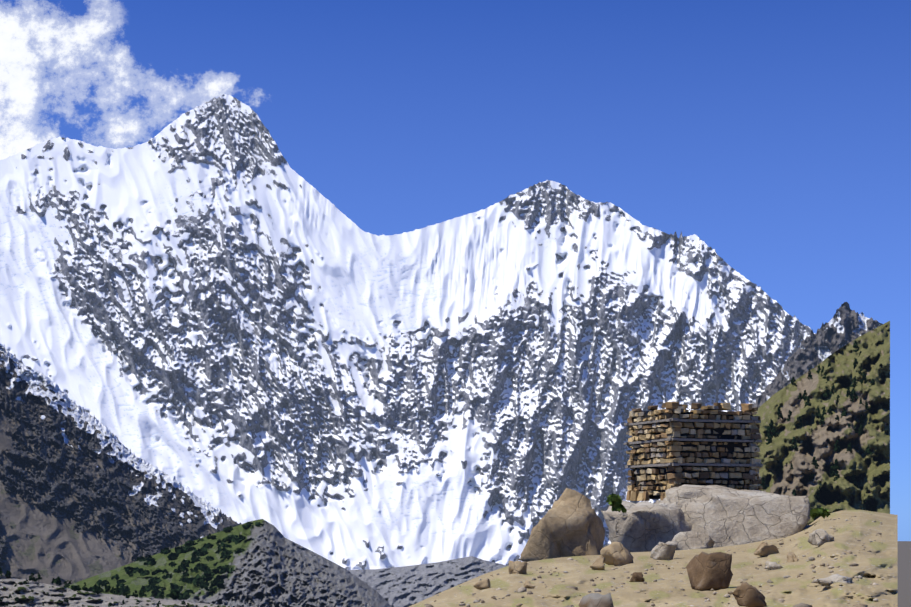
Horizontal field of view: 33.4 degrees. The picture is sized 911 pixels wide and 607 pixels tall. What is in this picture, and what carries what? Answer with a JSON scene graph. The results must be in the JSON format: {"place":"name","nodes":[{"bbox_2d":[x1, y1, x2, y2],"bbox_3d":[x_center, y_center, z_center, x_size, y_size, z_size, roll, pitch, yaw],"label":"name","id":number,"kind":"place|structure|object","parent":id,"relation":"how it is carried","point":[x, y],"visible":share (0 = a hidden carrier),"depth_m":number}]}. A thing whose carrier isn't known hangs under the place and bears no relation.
{"place":"outdoors","nodes":[
{"label":"outdoors","id":0,"kind":"place"},
{"bbox_2d":[0,574,235,606],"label":"rubble ground","id":1,"kind":"structure","parent":0,"point":[48,595],"depth_m":283.07},
{"bbox_2d":[0,567,234,606],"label":"rocks","id":2,"kind":"object","parent":1,"relation":"on","point":[174,595],"visible":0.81,"depth_m":391.01},
{"bbox_2d":[0,343,240,587],"bbox_3d":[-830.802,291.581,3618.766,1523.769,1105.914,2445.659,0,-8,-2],"label":"ridge rock","id":3,"kind":"object","parent":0,"point":[84,494],"visible":0.58,"depth_m":3507.43},
{"bbox_2d":[66,519,391,606],"bbox_3d":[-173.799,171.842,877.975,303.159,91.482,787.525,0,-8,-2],"label":"hill","id":4,"kind":"structure","parent":0,"point":[273,565],"depth_m":871.51},
{"bbox_2d":[87,522,263,599],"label":"shrubs","id":5,"kind":"object","parent":4,"relation":"on","point":[198,579],"visible":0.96,"depth_m":916.01},
{"bbox_2d":[0,94,814,569],"bbox_3d":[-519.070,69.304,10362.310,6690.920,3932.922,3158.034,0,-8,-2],"label":"snowy mountain","id":6,"kind":"structure","parent":0,"point":[224,308],"depth_m":10270.51},
{"bbox_2d":[348,556,508,606],"bbox_3d":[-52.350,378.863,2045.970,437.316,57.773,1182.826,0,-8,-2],"label":"glacier gravel","id":7,"kind":"structure","parent":0,"point":[405,586],"depth_m":2284.07},
{"bbox_2d":[0,0,910,540],"label":"sky","id":8,"kind":"structure","parent":0,"point":[775,134]},
{"bbox_2d":[409,510,897,606],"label":"soil","id":9,"kind":"structure","parent":0,"point":[883,563],"depth_m":21.41},
{"bbox_2d":[474,578,490,589],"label":"rock","id":10,"kind":"object","parent":9,"relation":"on","point":[482,584],"visible":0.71,"depth_m":21.68},
{"bbox_2d":[508,561,526,573],"bbox_3d":[1.120,4.660,26.734,0.318,0.267,0.314,-6,-10,36],"label":"rock","id":11,"kind":"object","parent":9,"relation":"on","point":[518,567],"visible":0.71,"depth_m":26.64},
{"bbox_2d":[524,580,534,587],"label":"rock","id":12,"kind":"object","parent":9,"relation":"on","point":[528,584],"visible":0.98,"depth_m":20.41},
{"bbox_2d":[518,488,604,561],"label":"boulder","id":13,"kind":"object","parent":9,"relation":"on","point":[570,524],"visible":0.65,"depth_m":41.35},
{"bbox_2d":[579,593,613,606],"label":"boulder","id":14,"kind":"object","parent":9,"relation":"on","point":[594,600],"visible":1,"depth_m":11.41},
{"bbox_2d":[590,554,604,569],"bbox_3d":[2.595,4.741,27.745,0.270,0.305,0.435,-1,-8,8],"label":"rock","id":15,"kind":"object","parent":9,"relation":"on","point":[598,564],"visible":0.85,"depth_m":27.64},
{"bbox_2d":[600,542,633,565],"bbox_3d":[3.285,5.050,30.524,0.665,0.519,0.484,3,-8,-19],"label":"boulder","id":16,"kind":"object","parent":9,"relation":"on","point":[616,553],"visible":0.81,"depth_m":30.45},
{"bbox_2d":[629,572,644,581],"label":"rock","id":17,"kind":"object","parent":9,"relation":"on","point":[637,577],"visible":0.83,"depth_m":21.52},
{"bbox_2d":[601,500,691,551],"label":"boulder","id":18,"kind":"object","parent":9,"relation":"on","point":[645,526],"depth_m":47.84},
{"bbox_2d":[424,514,883,606],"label":"scattered stones","id":19,"kind":"object","parent":9,"relation":"on","point":[524,589],"visible":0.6,"depth_m":19.70},
{"bbox_2d":[650,541,677,559],"bbox_3d":[4.841,5.694,34.941,0.504,0.452,0.656,7,-10,-41],"label":"boulder","id":20,"kind":"object","parent":9,"relation":"on","point":[662,551],"visible":0.92,"depth_m":34.75},
{"bbox_2d":[671,531,714,549],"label":"rock","id":21,"kind":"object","parent":9,"relation":"on","point":[688,540],"depth_m":45.98},
{"bbox_2d":[686,551,732,590],"bbox_3d":[3.179,3.338,18.883,0.544,0.508,0.539,0,-8,-2],"label":"boulder","id":22,"kind":"object","parent":9,"relation":"on","point":[707,572],"visible":0.94,"depth_m":18.70},
{"bbox_2d":[606,493,830,518],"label":"shrub","id":23,"kind":"object","parent":9,"relation":"on","point":[614,501],"visible":1,"depth_m":45.10},
{"bbox_2d":[654,484,809,547],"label":"outcrop slab","id":24,"kind":"structure","parent":9,"relation":"on","point":[721,516],"depth_m":48.20},
{"bbox_2d":[624,401,762,500],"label":"stone wall","id":25,"kind":"structure","parent":24,"relation":"on","point":[674,444],"depth_m":53.29},
{"bbox_2d":[733,582,766,606],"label":"boulder","id":26,"kind":"object","parent":9,"relation":"on","point":[745,594],"visible":1,"depth_m":14.33},
{"bbox_2d":[754,542,778,555],"bbox_3d":[6.314,5.002,30.845,0.617,0.307,0.396,4,-9,-27],"label":"rock","id":27,"kind":"object","parent":9,"relation":"on","point":[764,549],"visible":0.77,"depth_m":30.71},
{"bbox_2d":[764,561,783,569],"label":"rock","id":28,"kind":"object","parent":9,"relation":"on","point":[771,565],"visible":0.88,"depth_m":23.20},
{"bbox_2d":[786,552,798,562],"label":"rock","id":29,"kind":"object","parent":9,"relation":"on","point":[791,557],"visible":0.83,"depth_m":24.95},
{"bbox_2d":[808,529,833,545],"bbox_3d":[6.517,4.175,27.050,0.385,0.322,0.614,0,-8,-2],"label":"boulder","id":30,"kind":"object","parent":9,"relation":"on","point":[818,537],"visible":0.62,"depth_m":26.90},
{"bbox_2d":[811,574,852,584],"bbox_3d":[4.012,2.926,16.093,0.451,0.128,0.503,-3,-8,18],"label":"rock","id":31,"kind":"object","parent":9,"relation":"on","point":[833,578],"visible":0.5,"depth_m":15.92},
{"bbox_2d":[752,302,882,407],"bbox_3d":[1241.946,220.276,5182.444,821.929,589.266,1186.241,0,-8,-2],"label":"rocky peak","id":32,"kind":"structure","parent":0,"point":[844,326],"depth_m":5500.58},
{"bbox_2d":[753,321,889,524],"bbox_3d":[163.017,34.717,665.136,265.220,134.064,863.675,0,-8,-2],"label":"hillside grass","id":33,"kind":"structure","parent":0,"point":[871,492],"depth_m":485.88},
{"bbox_2d":[760,340,874,500],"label":"hillside trees","id":34,"kind":"object","parent":33,"relation":"on","point":[837,449],"visible":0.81,"depth_m":556.40},
{"bbox_2d":[898,541,910,606],"bbox_3d":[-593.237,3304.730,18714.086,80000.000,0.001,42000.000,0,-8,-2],"label":"valley ground","id":35,"kind":"structure","parent":0,"point":[904,573],"depth_m":17970.81}
]}

